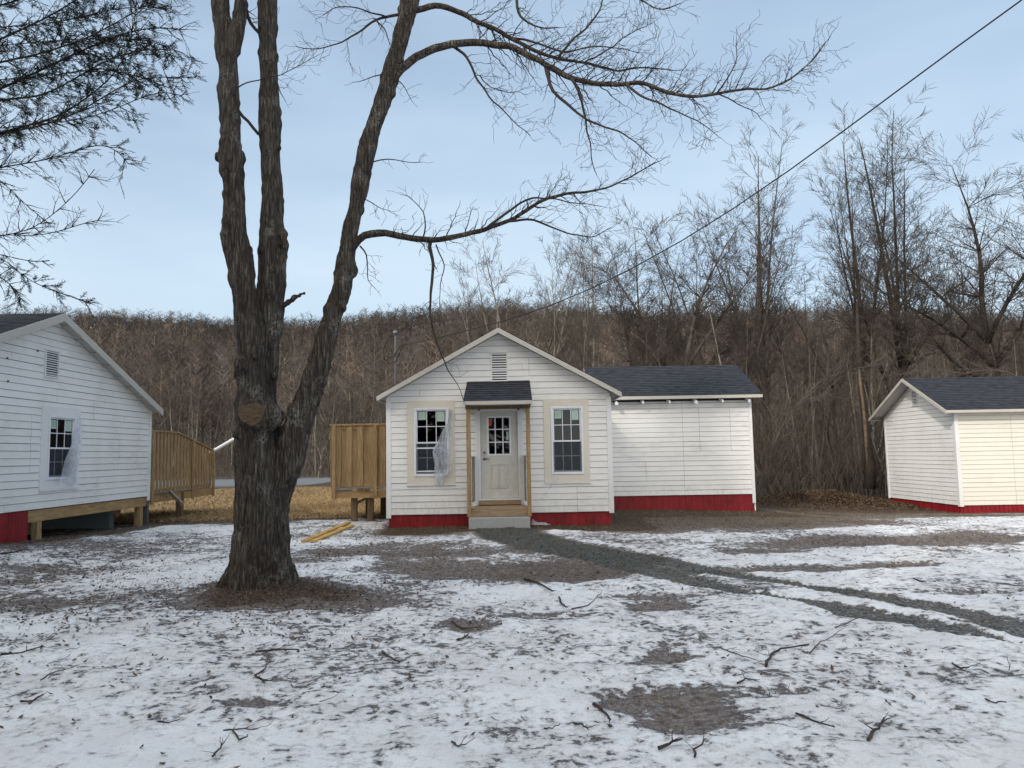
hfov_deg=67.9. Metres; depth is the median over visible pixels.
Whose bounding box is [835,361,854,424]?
bare tree
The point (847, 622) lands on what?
fallen stick
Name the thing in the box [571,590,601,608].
fallen stick
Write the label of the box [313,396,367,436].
bare tree
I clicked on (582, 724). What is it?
fallen stick
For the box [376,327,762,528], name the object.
cabin
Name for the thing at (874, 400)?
bare tree
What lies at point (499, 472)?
door
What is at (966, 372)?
sapling
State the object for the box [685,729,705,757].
fallen stick
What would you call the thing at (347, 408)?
bare tree
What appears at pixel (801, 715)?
fallen stick
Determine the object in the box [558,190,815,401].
bare tree
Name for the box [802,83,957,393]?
bare tree
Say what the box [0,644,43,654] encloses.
fallen stick
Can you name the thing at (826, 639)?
fallen stick
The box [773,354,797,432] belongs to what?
bare tree
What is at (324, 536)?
plank
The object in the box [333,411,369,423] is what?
bare tree
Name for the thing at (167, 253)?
sky
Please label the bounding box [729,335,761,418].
bare tree
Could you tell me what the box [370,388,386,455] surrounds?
bare tree
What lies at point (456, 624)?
fallen stick
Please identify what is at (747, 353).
bare tree
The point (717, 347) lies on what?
bare tree
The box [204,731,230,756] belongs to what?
fallen stick
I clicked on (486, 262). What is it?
bare tree
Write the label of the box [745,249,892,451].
bare tree
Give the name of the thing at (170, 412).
bare tree
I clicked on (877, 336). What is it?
bare tree
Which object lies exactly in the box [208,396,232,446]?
bare tree
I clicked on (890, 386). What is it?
bare tree
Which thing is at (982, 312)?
bare tree
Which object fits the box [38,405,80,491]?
window
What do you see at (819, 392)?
bare tree
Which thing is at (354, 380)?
bare tree
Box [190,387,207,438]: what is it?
bare tree
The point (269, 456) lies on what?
maple tree
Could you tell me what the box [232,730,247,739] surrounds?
fallen stick
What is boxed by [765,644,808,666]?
fallen stick
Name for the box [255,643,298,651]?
fallen stick
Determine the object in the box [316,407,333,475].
bare tree
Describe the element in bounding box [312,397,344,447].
bare tree
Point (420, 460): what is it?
window
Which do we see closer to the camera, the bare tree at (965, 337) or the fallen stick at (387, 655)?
the fallen stick at (387, 655)
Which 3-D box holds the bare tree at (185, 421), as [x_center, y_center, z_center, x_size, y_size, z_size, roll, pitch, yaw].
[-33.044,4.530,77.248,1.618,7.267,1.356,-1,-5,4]
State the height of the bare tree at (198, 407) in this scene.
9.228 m
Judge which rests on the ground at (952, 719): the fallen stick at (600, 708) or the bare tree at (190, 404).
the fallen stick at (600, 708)
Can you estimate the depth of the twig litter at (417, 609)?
9.07 m
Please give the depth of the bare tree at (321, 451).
63.66 m
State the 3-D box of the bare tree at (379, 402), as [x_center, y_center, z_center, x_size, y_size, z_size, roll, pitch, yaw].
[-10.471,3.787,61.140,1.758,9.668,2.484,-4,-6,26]
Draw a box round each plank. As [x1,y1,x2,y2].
[301,522,350,541]
[310,525,353,541]
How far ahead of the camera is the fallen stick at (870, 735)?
4.36 m
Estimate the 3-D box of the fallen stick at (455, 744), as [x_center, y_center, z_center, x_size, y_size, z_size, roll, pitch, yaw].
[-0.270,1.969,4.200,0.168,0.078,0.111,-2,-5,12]
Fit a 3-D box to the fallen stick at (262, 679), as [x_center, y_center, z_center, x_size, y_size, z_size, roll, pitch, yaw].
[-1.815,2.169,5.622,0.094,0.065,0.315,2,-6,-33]
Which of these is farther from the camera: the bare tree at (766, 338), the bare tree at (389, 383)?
the bare tree at (389, 383)
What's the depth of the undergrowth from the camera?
33.34 m
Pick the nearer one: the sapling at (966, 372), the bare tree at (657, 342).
the sapling at (966, 372)
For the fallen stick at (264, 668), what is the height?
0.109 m
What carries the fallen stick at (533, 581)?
on the ground at (952, 719)
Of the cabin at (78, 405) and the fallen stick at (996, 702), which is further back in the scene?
the cabin at (78, 405)
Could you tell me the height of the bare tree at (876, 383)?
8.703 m
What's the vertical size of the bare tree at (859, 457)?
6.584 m
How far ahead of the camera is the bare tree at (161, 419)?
72.58 m
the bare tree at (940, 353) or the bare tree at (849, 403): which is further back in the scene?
the bare tree at (849, 403)
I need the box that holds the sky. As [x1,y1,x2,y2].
[0,0,1023,333]
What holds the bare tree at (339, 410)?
on the hill
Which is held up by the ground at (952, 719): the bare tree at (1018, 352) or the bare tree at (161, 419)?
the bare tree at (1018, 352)
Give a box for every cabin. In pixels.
[0,313,162,543]
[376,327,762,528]
[869,376,1023,512]
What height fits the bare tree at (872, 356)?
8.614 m
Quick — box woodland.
[0,295,1023,476]
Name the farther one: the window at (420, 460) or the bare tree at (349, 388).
the bare tree at (349, 388)
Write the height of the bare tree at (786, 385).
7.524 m
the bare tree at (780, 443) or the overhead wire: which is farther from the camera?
the bare tree at (780, 443)
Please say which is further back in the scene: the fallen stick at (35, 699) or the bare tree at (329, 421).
the bare tree at (329, 421)
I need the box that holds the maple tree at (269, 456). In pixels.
[211,0,852,590]
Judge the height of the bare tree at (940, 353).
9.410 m
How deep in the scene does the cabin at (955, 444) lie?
24.50 m
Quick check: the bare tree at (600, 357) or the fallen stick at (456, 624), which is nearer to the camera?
the fallen stick at (456, 624)
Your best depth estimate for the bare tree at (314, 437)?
65.40 m
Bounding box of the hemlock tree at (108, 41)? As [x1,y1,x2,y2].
[0,0,207,317]
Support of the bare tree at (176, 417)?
on the hill
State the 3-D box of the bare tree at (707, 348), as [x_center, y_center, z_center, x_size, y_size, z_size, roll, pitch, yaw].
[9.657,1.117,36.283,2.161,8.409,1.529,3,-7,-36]
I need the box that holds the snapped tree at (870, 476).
[856,303,875,489]
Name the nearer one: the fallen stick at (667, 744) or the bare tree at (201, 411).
the fallen stick at (667, 744)
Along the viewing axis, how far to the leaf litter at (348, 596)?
9.12 m
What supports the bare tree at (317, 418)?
on the hill
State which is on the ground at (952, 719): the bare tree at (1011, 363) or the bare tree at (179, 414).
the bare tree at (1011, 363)
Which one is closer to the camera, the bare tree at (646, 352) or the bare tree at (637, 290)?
the bare tree at (646, 352)
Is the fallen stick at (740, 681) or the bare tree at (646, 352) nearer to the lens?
the fallen stick at (740, 681)
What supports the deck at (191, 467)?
on the ground at (952, 719)
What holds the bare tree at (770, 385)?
on the ground at (952, 719)
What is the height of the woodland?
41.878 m
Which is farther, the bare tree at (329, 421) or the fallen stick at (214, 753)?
the bare tree at (329, 421)
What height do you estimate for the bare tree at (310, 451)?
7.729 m
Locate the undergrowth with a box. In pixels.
[155,341,1022,498]
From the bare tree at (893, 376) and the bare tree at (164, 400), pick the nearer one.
the bare tree at (893, 376)
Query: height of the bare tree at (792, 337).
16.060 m
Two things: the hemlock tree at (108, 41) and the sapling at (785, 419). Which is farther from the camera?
the sapling at (785, 419)
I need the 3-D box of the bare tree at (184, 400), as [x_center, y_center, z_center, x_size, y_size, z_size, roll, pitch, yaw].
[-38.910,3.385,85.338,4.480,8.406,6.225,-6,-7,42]
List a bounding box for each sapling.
[753,337,913,494]
[754,372,855,495]
[863,343,1015,392]
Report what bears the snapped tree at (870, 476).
on the ground at (952, 719)
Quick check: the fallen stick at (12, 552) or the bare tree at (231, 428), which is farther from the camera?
the bare tree at (231, 428)
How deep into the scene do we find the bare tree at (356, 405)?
66.92 m
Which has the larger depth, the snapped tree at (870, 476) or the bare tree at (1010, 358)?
the bare tree at (1010, 358)
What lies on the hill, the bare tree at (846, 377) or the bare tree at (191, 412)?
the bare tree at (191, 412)
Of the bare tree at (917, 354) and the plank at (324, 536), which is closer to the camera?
the plank at (324, 536)
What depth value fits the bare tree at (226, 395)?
64.14 m
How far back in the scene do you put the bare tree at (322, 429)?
70.87 m
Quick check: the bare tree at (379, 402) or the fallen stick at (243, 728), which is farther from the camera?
the bare tree at (379, 402)
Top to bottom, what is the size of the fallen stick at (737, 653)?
0.040 m
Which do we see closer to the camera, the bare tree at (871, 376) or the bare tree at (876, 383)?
the bare tree at (871, 376)
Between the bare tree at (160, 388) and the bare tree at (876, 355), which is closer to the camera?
the bare tree at (876, 355)
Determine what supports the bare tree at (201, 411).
on the hill
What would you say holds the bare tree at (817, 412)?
on the ground at (952, 719)
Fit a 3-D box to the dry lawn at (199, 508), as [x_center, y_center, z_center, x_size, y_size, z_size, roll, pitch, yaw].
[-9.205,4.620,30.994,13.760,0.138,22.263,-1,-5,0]
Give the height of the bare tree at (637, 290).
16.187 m
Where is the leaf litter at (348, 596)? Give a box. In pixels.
[0,508,1023,767]
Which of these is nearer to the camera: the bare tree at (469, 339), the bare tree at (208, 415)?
the bare tree at (469, 339)
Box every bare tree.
[152,388,172,467]
[152,397,183,437]
[153,363,169,432]
[153,377,172,470]
[158,367,199,449]
[158,379,198,428]
[161,384,186,463]
[163,392,182,474]
[174,397,187,431]
[175,379,206,448]
[182,393,193,448]
[183,372,198,436]
[185,390,194,438]
[190,376,209,450]
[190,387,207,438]
[197,381,211,440]
[202,377,221,444]
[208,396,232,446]
[211,387,234,457]
[211,388,236,455]
[214,379,228,447]
[223,382,236,471]
[227,387,236,467]
[308,407,345,476]
[309,419,318,473]
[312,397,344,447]
[312,403,349,468]
[313,384,350,446]
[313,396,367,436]
[314,386,330,458]
[314,388,324,475]
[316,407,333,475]
[319,386,366,441]
[323,387,369,423]
[325,387,341,468]
[329,377,360,422]
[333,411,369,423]
[338,365,362,423]
[348,383,364,423]
[369,370,386,422]
[370,373,388,429]
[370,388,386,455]
[379,364,392,410]
[438,260,558,350]
[453,209,598,364]
[531,212,623,368]
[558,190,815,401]
[562,305,598,370]
[592,194,705,366]
[592,346,614,366]
[623,174,812,382]
[628,321,660,365]
[641,312,678,365]
[653,333,751,367]
[681,103,815,471]
[682,322,711,364]
[685,271,748,364]
[693,319,723,364]
[705,327,732,364]
[724,307,765,384]
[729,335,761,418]
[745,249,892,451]
[749,258,875,471]
[752,326,837,490]
[752,346,791,492]
[762,346,804,488]
[763,336,798,467]
[767,340,873,485]
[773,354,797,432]
[774,370,795,485]
[783,298,835,485]
[788,326,832,489]
[790,382,835,443]
[791,106,1023,376]
[792,353,835,487]
[799,354,832,481]
[800,107,916,481]
[800,367,875,451]
[801,337,840,489]
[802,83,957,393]
[823,374,844,487]
[831,344,862,469]
[833,335,868,453]
[834,348,863,495]
[835,355,857,464]
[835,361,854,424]
[844,343,892,487]
[852,329,889,489]
[853,319,890,425]
[855,297,908,473]
[855,312,894,415]
[864,301,909,390]
[866,342,889,421]
[881,365,909,487]
[893,290,943,377]
[911,217,1017,376]
[918,320,955,377]
[945,343,972,376]
[960,316,1003,376]
[993,334,1023,375]
[998,305,1023,375]
[1006,331,1022,375]
[1015,331,1023,371]
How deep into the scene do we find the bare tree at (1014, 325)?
34.30 m
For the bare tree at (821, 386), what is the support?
on the ground at (952, 719)
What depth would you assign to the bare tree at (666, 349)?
32.48 m
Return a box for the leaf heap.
[756,489,936,511]
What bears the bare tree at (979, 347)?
on the ground at (952, 719)
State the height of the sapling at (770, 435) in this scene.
4.775 m
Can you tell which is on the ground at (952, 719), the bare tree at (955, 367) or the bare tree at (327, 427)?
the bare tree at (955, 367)
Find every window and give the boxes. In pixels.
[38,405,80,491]
[407,400,455,485]
[543,398,590,483]
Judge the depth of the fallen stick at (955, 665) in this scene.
5.53 m
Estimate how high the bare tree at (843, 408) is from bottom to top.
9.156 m
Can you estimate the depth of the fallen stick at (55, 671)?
5.85 m
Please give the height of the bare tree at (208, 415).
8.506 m
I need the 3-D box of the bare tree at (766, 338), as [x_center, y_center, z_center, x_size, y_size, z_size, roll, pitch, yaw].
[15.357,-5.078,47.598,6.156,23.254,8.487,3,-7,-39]
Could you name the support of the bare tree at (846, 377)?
on the ground at (952, 719)
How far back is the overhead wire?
10.81 m
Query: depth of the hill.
127.71 m
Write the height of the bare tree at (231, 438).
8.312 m
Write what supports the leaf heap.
on the ground at (952, 719)
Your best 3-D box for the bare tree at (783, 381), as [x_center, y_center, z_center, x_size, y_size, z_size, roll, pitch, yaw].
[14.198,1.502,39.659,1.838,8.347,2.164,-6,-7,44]
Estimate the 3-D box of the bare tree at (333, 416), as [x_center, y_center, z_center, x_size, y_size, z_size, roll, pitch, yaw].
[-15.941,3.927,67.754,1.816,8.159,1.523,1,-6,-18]
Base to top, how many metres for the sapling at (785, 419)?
5.662 m
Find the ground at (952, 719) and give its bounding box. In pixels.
[0,475,1023,767]
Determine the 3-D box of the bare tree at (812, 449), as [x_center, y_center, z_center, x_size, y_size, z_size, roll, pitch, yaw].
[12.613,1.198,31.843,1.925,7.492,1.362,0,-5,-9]
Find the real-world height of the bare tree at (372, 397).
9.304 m
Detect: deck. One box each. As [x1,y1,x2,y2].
[114,430,233,517]
[330,423,385,521]
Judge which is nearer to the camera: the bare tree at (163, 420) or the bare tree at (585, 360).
the bare tree at (585, 360)
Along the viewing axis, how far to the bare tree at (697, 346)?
39.15 m
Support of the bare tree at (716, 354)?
on the ground at (952, 719)
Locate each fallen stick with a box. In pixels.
[0,548,27,553]
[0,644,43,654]
[20,691,47,702]
[40,665,76,679]
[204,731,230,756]
[223,724,269,730]
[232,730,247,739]
[254,654,274,675]
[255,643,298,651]
[255,675,272,681]
[382,650,401,662]
[451,620,480,629]
[451,735,473,747]
[524,578,554,591]
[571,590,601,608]
[573,722,594,729]
[592,702,610,724]
[657,731,682,749]
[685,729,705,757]
[721,647,760,660]
[737,674,759,683]
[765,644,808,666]
[795,712,834,727]
[809,624,849,653]
[835,616,862,627]
[859,712,895,740]
[951,662,980,668]
[985,698,1006,703]
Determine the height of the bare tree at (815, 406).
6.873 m
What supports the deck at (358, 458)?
on the ground at (952, 719)
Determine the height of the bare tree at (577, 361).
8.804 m
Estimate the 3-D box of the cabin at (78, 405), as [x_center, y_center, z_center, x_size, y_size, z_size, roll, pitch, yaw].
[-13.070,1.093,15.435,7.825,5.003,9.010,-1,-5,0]
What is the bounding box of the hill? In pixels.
[81,321,1023,478]
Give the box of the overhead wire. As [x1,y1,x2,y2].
[401,0,1021,345]
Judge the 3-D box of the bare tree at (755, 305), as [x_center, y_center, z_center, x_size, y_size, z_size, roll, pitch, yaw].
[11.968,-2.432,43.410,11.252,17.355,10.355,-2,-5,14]
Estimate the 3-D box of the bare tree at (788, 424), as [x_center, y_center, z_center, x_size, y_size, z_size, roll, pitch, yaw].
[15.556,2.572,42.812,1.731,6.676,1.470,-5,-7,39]
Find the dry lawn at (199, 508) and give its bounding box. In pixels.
[114,486,384,522]
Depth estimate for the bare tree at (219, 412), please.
78.72 m
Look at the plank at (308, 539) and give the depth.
16.24 m
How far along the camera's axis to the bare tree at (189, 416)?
73.32 m
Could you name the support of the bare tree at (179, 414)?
on the hill
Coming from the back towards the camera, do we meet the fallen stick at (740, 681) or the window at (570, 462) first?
the window at (570, 462)
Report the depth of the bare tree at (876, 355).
41.50 m
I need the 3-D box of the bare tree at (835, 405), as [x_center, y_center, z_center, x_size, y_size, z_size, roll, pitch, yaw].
[15.570,1.577,37.657,5.761,7.882,3.957,4,-7,-43]
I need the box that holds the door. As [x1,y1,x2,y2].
[480,412,518,497]
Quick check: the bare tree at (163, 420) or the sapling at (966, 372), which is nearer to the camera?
the sapling at (966, 372)
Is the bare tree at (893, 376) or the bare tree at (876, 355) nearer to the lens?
the bare tree at (893, 376)
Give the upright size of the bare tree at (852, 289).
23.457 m
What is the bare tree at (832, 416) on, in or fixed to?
on the ground at (952, 719)
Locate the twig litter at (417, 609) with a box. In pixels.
[12,512,1020,720]
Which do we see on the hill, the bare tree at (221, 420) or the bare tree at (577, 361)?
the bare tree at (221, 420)
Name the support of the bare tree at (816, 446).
on the ground at (952, 719)
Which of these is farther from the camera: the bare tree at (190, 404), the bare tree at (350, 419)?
the bare tree at (190, 404)
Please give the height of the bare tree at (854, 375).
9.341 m
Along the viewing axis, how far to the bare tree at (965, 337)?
51.68 m
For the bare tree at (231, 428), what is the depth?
70.20 m

